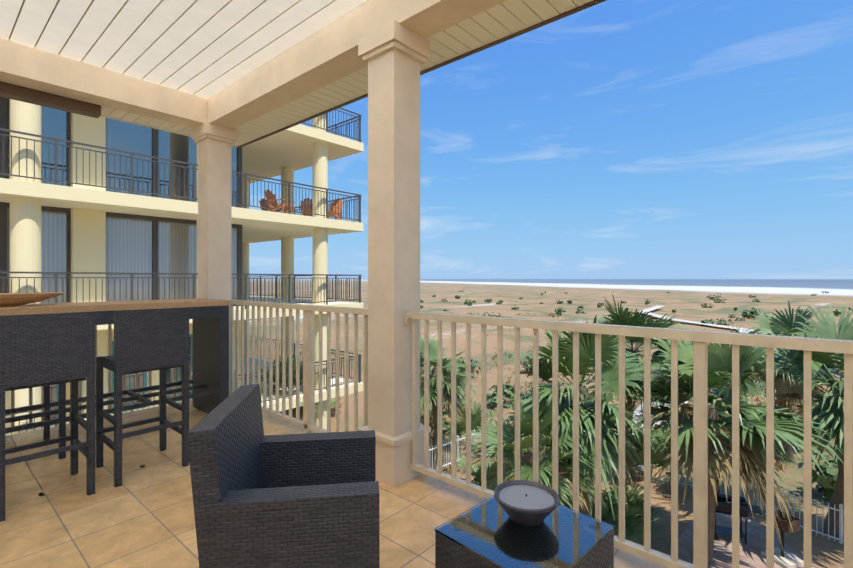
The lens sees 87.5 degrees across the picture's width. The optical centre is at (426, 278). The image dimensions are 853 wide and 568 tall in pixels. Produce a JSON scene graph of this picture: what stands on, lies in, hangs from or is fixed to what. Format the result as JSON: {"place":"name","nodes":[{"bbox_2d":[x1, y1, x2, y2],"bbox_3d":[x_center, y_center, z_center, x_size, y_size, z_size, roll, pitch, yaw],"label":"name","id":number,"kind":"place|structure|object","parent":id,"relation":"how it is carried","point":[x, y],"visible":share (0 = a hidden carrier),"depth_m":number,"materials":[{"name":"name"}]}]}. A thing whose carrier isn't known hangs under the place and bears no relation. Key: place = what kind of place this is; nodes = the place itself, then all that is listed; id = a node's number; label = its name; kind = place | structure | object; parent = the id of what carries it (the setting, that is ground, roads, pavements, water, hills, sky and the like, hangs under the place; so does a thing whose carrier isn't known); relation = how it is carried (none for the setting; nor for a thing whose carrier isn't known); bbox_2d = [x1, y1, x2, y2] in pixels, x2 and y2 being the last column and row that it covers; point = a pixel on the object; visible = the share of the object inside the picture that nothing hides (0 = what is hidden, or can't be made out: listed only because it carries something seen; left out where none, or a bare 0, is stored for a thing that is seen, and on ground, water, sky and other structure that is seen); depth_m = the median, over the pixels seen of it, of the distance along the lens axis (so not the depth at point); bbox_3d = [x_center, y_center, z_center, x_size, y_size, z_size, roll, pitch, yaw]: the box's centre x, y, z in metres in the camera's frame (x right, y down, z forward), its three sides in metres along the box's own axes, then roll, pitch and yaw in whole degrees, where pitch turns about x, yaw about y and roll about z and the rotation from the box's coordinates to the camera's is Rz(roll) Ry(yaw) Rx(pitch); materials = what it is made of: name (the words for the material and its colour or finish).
{"place":"outdoors","nodes":[
{"label":"outdoors","id":0,"kind":"place"},
{"bbox_2d":[255,352,325,423],"bbox_3d":[-4.742,4.663,15.900,3.109,4.281,2.927,0,0,-22],"label":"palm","id":1,"kind":"object","parent":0,"point":[294,384],"visible":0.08,"depth_m":15.42,"materials":[{"name":"green plant"}]},
{"bbox_2d":[0,0,667,567],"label":"balcony","id":2,"kind":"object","parent":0,"point":[58,516],"visible":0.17,"depth_m":2.75,"materials":[{"name":"beige concrete"}]},
{"bbox_2d":[0,311,94,521],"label":"bar stool","id":3,"kind":"object","parent":2,"relation":"on","point":[38,350],"visible":1,"depth_m":2.48,"materials":[{"name":"wicker"}]},
{"bbox_2d":[5,324,175,442],"bbox_3d":[-3.334,0.736,3.357,0.100,1.055,3.175,0,0,41],"label":"railing","id":4,"kind":"object","parent":2,"relation":"on","point":[7,440],"visible":0.02,"depth_m":3.94,"materials":[{"name":"metal"}]},
{"bbox_2d":[0,298,228,458],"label":"bar table","id":5,"kind":"object","parent":2,"relation":"on","point":[209,381],"visible":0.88,"depth_m":3.80,"materials":[{"name":"black wicker"}]},
{"bbox_2d":[0,292,63,306],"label":"bowl","id":6,"kind":"object","parent":5,"relation":"on","point":[12,299],"visible":1,"depth_m":3.13,"materials":[{"name":"brown wood"}]},
{"bbox_2d":[96,307,188,487],"bbox_3d":[-1.906,0.728,2.992,0.453,1.070,0.420,0,0,41],"label":"bar stool","id":7,"kind":"object","parent":2,"relation":"on","point":[146,340],"visible":1,"depth_m":2.87,"materials":[{"name":"wicker"}]},
{"bbox_2d":[0,0,367,98],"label":"ceiling planks","id":8,"kind":"object","parent":2,"relation":"on","point":[207,49],"visible":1,"depth_m":3.27,"materials":[{"name":"white wood"}]},
{"bbox_2d":[191,122,237,393],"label":"corner column","id":9,"kind":"structure","parent":2,"relation":"on","point":[215,142],"depth_m":4.56,"materials":[{"name":"beige paint"}]},
{"bbox_2d":[187,384,379,567],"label":"armchair","id":10,"kind":"object","parent":2,"relation":"on","point":[305,500],"visible":1,"depth_m":1.36,"materials":[{"name":"grey wicker"}]},
{"bbox_2d":[218,299,367,433],"bbox_3d":[-1.210,0.736,3.778,2.400,1.055,0.100,0,0,41],"label":"railing","id":11,"kind":"object","parent":2,"relation":"on","point":[307,423],"visible":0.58,"depth_m":3.54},
{"bbox_2d":[0,0,606,147],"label":"roof eaves","id":12,"kind":"object","parent":2,"relation":"attached to","point":[498,24],"visible":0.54,"depth_m":3.56,"materials":[{"name":"beige"}]},
{"bbox_2d":[357,20,430,486],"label":"column","id":13,"kind":"structure","parent":2,"relation":"on","point":[394,54],"depth_m":2.81,"materials":[{"name":"beige paint"}]},
{"bbox_2d":[434,496,614,567],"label":"side table","id":14,"kind":"object","parent":2,"relation":"on","point":[488,533],"visible":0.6,"depth_m":1.41,"materials":[{"name":"black glass"}]},
{"bbox_2d":[494,480,558,525],"bbox_3d":[0.339,0.772,1.514,0.216,0.083,0.216,0,0,41],"label":"candle bowl","id":15,"kind":"object","parent":14,"relation":"on","point":[526,503],"visible":1,"depth_m":1.49,"materials":[{"name":"black ceramic"}]},
{"bbox_2d":[405,311,852,567],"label":"railing","id":16,"kind":"object","parent":2,"relation":"on","point":[701,339],"visible":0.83,"depth_m":1.90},
{"bbox_2d":[404,315,411,324],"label":"rail brackets","id":17,"kind":"object","parent":16,"relation":"attached to","point":[407,321],"visible":0.15,"depth_m":2.79,"materials":[{"name":"beige metal"}]},
{"bbox_2d":[249,279,852,567],"bbox_3d":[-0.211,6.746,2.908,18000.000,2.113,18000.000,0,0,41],"label":"terrain","id":18,"kind":"structure","parent":0,"point":[685,298],"depth_m":82.31,"materials":[{"name":"beige sand"}]},
{"bbox_2d":[0,97,363,435],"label":"neighbour building","id":19,"kind":"structure","parent":18,"relation":"on","point":[47,226],"depth_m":12.52,"materials":[{"name":"beige paint"}]},
{"bbox_2d":[0,128,361,222],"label":"neighbour railing","id":20,"kind":"object","parent":19,"relation":"on","point":[56,180],"visible":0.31,"depth_m":11.78,"materials":[{"name":"brown metal"}]},
{"bbox_2d":[0,271,361,308],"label":"neighbour railing","id":21,"kind":"object","parent":19,"relation":"on","point":[337,288],"visible":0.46,"depth_m":13.47,"materials":[{"name":"brown metal"}]},
{"bbox_2d":[5,335,361,434],"bbox_3d":[-27.426,3.428,2.854,19.022,1.070,54.172,0,0,41],"label":"neighbour railing","id":22,"kind":"object","parent":19,"relation":"on","point":[332,373],"visible":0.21,"depth_m":15.55,"materials":[{"name":"brown metal"}]},
{"bbox_2d":[259,198,277,211],"bbox_3d":[-5.960,-2.640,17.173,0.932,1.007,0.720,0,0,31],"label":"adirondack chair","id":23,"kind":"object","parent":19,"relation":"on","point":[261,202],"visible":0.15,"depth_m":17.25,"materials":[{"name":"brown wood"}]},
{"bbox_2d":[265,189,295,213],"bbox_3d":[-5.146,-2.640,15.512,0.931,1.007,0.720,0,0,21],"label":"adirondack chair","id":24,"kind":"object","parent":19,"relation":"on","point":[271,200],"visible":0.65,"depth_m":15.54,"materials":[{"name":"brown wood"}]},
{"bbox_2d":[300,198,312,215],"bbox_3d":[-4.464,-2.640,16.892,0.720,1.007,0.932,0,0,-19],"label":"adirondack chair","id":25,"kind":"object","parent":19,"relation":"on","point":[309,209],"visible":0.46,"depth_m":17.14,"materials":[{"name":"brown wood"}]},
{"bbox_2d":[303,108,361,141],"bbox_3d":[-27.426,-5.722,2.854,19.022,1.070,54.172,0,0,41],"label":"neighbour railing","id":26,"kind":"object","parent":19,"relation":"on","point":[337,130],"visible":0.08,"depth_m":16.68,"materials":[{"name":"brown metal"}]},
{"bbox_2d":[328,198,342,219],"bbox_3d":[-3.620,-2.640,17.015,0.720,1.007,0.931,0,0,21],"label":"adirondack chair","id":27,"kind":"object","parent":19,"relation":"on","point":[340,205],"visible":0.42,"depth_m":17.21,"materials":[{"name":"brown wood"}]},
{"bbox_2d":[331,397,343,415],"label":"bush","id":28,"kind":"object","parent":18,"relation":"on","point":[332,403],"visible":0.19,"depth_m":21.63,"materials":[{"name":"green plant"}]},
{"bbox_2d":[420,367,436,389],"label":"bush","id":29,"kind":"object","parent":18,"relation":"on","point":[421,378],"visible":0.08,"depth_m":24.77,"materials":[{"name":"green plant"}]},
{"bbox_2d":[420,405,450,440],"bbox_3d":[0.222,5.941,18.701,2.139,1.660,1.819,0,0,41],"label":"bush","id":30,"kind":"object","parent":18,"relation":"on","point":[431,423],"visible":0.21,"depth_m":18.21,"materials":[{"name":"green plant"}]},
{"bbox_2d":[420,334,477,469],"bbox_3d":[0.365,4.361,15.875,3.518,4.867,3.467,0,0,41],"label":"palm","id":31,"kind":"object","parent":18,"relation":"on","point":[446,379],"visible":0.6,"depth_m":15.47,"materials":[{"name":"green plant"}]},
{"bbox_2d":[442,390,471,415],"bbox_3d":[1.400,5.925,21.741,2.032,1.741,2.308,0,0,41],"label":"bush","id":32,"kind":"object","parent":18,"relation":"on","point":[464,403],"visible":0.17,"depth_m":21.60,"materials":[{"name":"green plant"}]},
{"bbox_2d":[456,357,480,377],"bbox_3d":[2.351,6.011,30.116,2.769,1.524,1.840,0,0,-12],"label":"bush","id":33,"kind":"object","parent":18,"relation":"on","point":[462,369],"visible":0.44,"depth_m":29.80,"materials":[{"name":"green plant"}]},
{"bbox_2d":[464,299,472,305],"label":"dune shrub","id":34,"kind":"object","parent":18,"relation":"on","point":[469,302],"visible":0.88,"depth_m":112.53,"materials":[{"name":"green plant"}]},
{"bbox_2d":[442,401,512,449],"bbox_3d":[1.736,5.785,17.450,3.078,1.784,2.954,0,0,41],"label":"palmetto","id":35,"kind":"object","parent":18,"relation":"on","point":[475,422],"visible":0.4,"depth_m":17.35,"materials":[{"name":"green plant"}]},
{"bbox_2d":[456,452,514,490],"bbox_3d":[1.843,5.987,13.253,2.267,1.379,2.982,0,0,17],"label":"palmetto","id":36,"kind":"object","parent":18,"relation":"on","point":[490,467],"visible":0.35,"depth_m":13.50,"materials":[{"name":"green plant"}]},
{"bbox_2d":[482,312,503,316],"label":"dune scrub","id":37,"kind":"object","parent":18,"relation":"on","point":[493,315],"visible":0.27,"depth_m":75.37,"materials":[{"name":"green plant"}]},
{"bbox_2d":[486,384,524,407],"bbox_3d":[4.029,6.157,23.599,1.644,1.262,2.233,0,0,82],"label":"bush","id":38,"kind":"object","parent":18,"relation":"on","point":[490,398],"visible":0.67,"depth_m":23.17,"materials":[{"name":"green plant"}]},
{"bbox_2d":[491,437,551,470],"bbox_3d":[3.506,5.941,14.891,2.413,1.472,2.735,0,0,41],"label":"palmetto","id":39,"kind":"object","parent":18,"relation":"on","point":[523,453],"visible":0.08,"depth_m":14.68,"materials":[{"name":"green plant"}]},
{"bbox_2d":[522,358,539,370],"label":"bush","id":40,"kind":"object","parent":18,"relation":"on","point":[526,366],"visible":0.06,"depth_m":31.66,"materials":[{"name":"green plant"}]},
{"bbox_2d":[461,382,609,513],"bbox_3d":[2.418,4.591,9.699,3.298,4.359,3.084,0,0,41],"label":"palm","id":41,"kind":"object","parent":18,"relation":"on","point":[526,430],"visible":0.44,"depth_m":9.39,"materials":[{"name":"green plant"}]},
{"bbox_2d":[547,312,560,316],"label":"dune scrub","id":42,"kind":"object","parent":18,"relation":"on","point":[552,315],"visible":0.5,"depth_m":76.62,"materials":[{"name":"green plant"}]},
{"bbox_2d":[555,307,565,311],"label":"dune scrub","id":43,"kind":"object","parent":18,"relation":"on","point":[559,309],"visible":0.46,"depth_m":86.75,"materials":[{"name":"green plant"}]},
{"bbox_2d":[542,465,593,505],"bbox_3d":[3.531,5.958,12.427,2.303,1.437,2.043,0,0,41],"label":"palmetto","id":44,"kind":"object","parent":18,"relation":"on","point":[547,474],"visible":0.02,"depth_m":13.19,"materials":[{"name":"green plant"}]},
{"bbox_2d":[576,309,587,313],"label":"dune scrub","id":45,"kind":"object","parent":18,"relation":"on","point":[578,312],"visible":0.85,"depth_m":84.08,"materials":[{"name":"green plant"}]},
{"bbox_2d":[503,316,683,520],"bbox_3d":[3.770,3.794,11.097,4.693,5.987,4.681,0,0,41],"label":"palm","id":46,"kind":"object","parent":18,"relation":"on","point":[609,412],"visible":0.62,"depth_m":10.26,"materials":[{"name":"green plant"}]},
{"bbox_2d":[560,477,653,542],"bbox_3d":[3.937,5.980,11.109,2.831,1.390,2.252,0,0,-20],"label":"palmetto","id":47,"kind":"object","parent":18,"relation":"on","point":[608,519],"visible":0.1,"depth_m":11.09,"materials":[{"name":"green plant"}]},
{"bbox_2d":[570,294,678,478],"bbox_3d":[6.925,3.622,15.256,4.083,6.304,4.205,0,0,41],"label":"palm","id":48,"kind":"object","parent":18,"relation":"on","point":[620,317],"visible":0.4,"depth_m":14.55,"materials":[{"name":"green plant"}]},
{"bbox_2d":[421,325,848,474],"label":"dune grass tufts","id":49,"kind":"object","parent":18,"relation":"on","point":[509,381],"visible":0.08,"depth_m":23.63,"materials":[{"name":"green plant"}]},
{"bbox_2d":[601,479,669,537],"bbox_3d":[5.043,6.009,11.538,2.206,1.329,1.963,0,0,-18],"label":"palmetto","id":50,"kind":"object","parent":18,"relation":"on","point":[631,505],"visible":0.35,"depth_m":11.51,"materials":[{"name":"green plant"}]},
{"bbox_2d":[429,430,843,543],"bbox_3d":[5.940,6.218,13.884,12.197,1.050,3.067,0,0,24],"label":"patio fence","id":51,"kind":"object","parent":18,"relation":"on","point":[840,538],"visible":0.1,"depth_m":12.16,"materials":[{"name":"white metal"}]},
{"bbox_2d":[625,425,692,484],"bbox_3d":[7.449,5.820,14.618,2.590,1.712,2.302,0,0,41],"label":"palmetto","id":52,"kind":"object","parent":18,"relation":"on","point":[640,454],"visible":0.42,"depth_m":14.61,"materials":[{"name":"green plant"}]},
{"bbox_2d":[653,421,689,447],"bbox_3d":[9.586,5.952,17.087,2.086,1.637,1.215,0,0,-8],"label":"bush","id":53,"kind":"object","parent":18,"relation":"on","point":[666,435],"visible":0.04,"depth_m":16.87,"materials":[{"name":"green plant"}]},
{"bbox_2d":[700,303,712,307],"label":"dune scrub","id":54,"kind":"object","parent":18,"relation":"on","point":[705,304],"visible":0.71,"depth_m":107.69,"materials":[{"name":"green plant"}]},
{"bbox_2d":[701,319,712,324],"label":"dune shrub","id":55,"kind":"object","parent":18,"relation":"on","point":[706,321],"visible":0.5,"depth_m":63.27,"materials":[{"name":"green plant"}]},
{"bbox_2d":[706,293,721,299],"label":"dune scrub","id":56,"kind":"object","parent":18,"relation":"on","point":[712,297],"visible":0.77,"depth_m":146.66,"materials":[{"name":"green plant"}]},
{"bbox_2d":[714,298,726,302],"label":"dune scrub","id":57,"kind":"object","parent":18,"relation":"on","point":[719,300],"visible":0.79,"depth_m":127.02,"materials":[{"name":"green plant"}]},
{"bbox_2d":[712,394,729,416],"bbox_3d":[12.820,5.880,18.909,2.700,1.780,2.253,0,0,16],"label":"bush","id":58,"kind":"object","parent":18,"relation":"on","point":[723,410],"depth_m":18.96,"materials":[{"name":"green plant"}]},
{"bbox_2d":[710,318,733,325],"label":"dune scrub","id":59,"kind":"object","parent":18,"relation":"on","point":[721,323],"visible":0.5,"depth_m":64.38,"materials":[{"name":"green plant"}]},
{"bbox_2d":[625,322,843,565],"bbox_3d":[6.559,3.926,10.510,4.605,5.746,4.396,0,0,10],"label":"palm","id":60,"kind":"object","parent":18,"relation":"on","point":[752,451],"visible":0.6,"depth_m":9.80,"materials":[{"name":"green plant"}]},
{"bbox_2d":[667,512,816,567],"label":"patio pavers","id":61,"kind":"object","parent":18,"relation":"on","point":[750,556],"visible":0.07,"depth_m":11.15,"materials":[{"name":"concrete"}]},
{"bbox_2d":[714,489,764,543],"bbox_3d":[7.838,6.078,11.563,1.440,1.250,0.572,0,0,21],"label":"barrel grill","id":62,"kind":"object","parent":61,"relation":"on","point":[723,504],"visible":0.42,"depth_m":11.40,"materials":[{"name":"black metal"}]},
{"bbox_2d":[761,509,803,567],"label":"park grill","id":63,"kind":"object","parent":61,"relation":"on","point":[784,558],"visible":0.77,"depth_m":10.53,"materials":[{"name":"black rusted metal"}]},
{"bbox_2d":[741,307,759,318],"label":"dune shrub","id":64,"kind":"object","parent":18,"relation":"on","point":[748,314],"visible":0.96,"depth_m":76.99,"materials":[{"name":"green plant"}]},
{"bbox_2d":[739,300,838,461],"bbox_3d":[13.062,3.774,16.380,4.081,6.010,4.274,0,0,41],"label":"palm","id":65,"kind":"object","parent":18,"relation":"on","point":[784,383],"visible":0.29,"depth_m":16.20,"materials":[{"name":"green plant"}]},
{"bbox_2d":[758,405,824,451],"bbox_3d":[13.895,5.809,17.407,2.574,1.923,1.950,0,0,8],"label":"bush","id":66,"kind":"object","parent":18,"relation":"on","point":[814,432],"visible":0.04,"depth_m":16.94,"materials":[{"name":"green plant"}]},
{"bbox_2d":[756,303,852,537],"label":"palm","id":67,"kind":"object","parent":18,"relation":"on","point":[829,412],"visible":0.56,"depth_m":11.50,"materials":[{"name":"green plant"}]},
{"bbox_2d":[798,450,837,499],"bbox_3d":[12.292,5.920,13.364,1.736,1.726,1.894,0,0,41],"label":"bush","id":68,"kind":"object","parent":18,"relation":"on","point":[827,483],"visible":0.5,"depth_m":13.20,"materials":[{"name":"green plant"}]},
{"bbox_2d":[833,309,840,315],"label":"dune scrub","id":69,"kind":"object","parent":18,"relation":"on","point":[838,313],"visible":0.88,"depth_m":86.15,"materials":[{"name":"green plant"}]},
{"bbox_2d":[249,0,852,278],"label":"sky","id":70,"kind":"structure","parent":0,"point":[609,139],"materials":[{"name":"blue"}]},
{"bbox_2d":[612,306,758,470],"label":"boardwalk","id":71,"kind":"structure","parent":0,"point":[660,316],"depth_m":57.73,"materials":[{"name":"white wood"}]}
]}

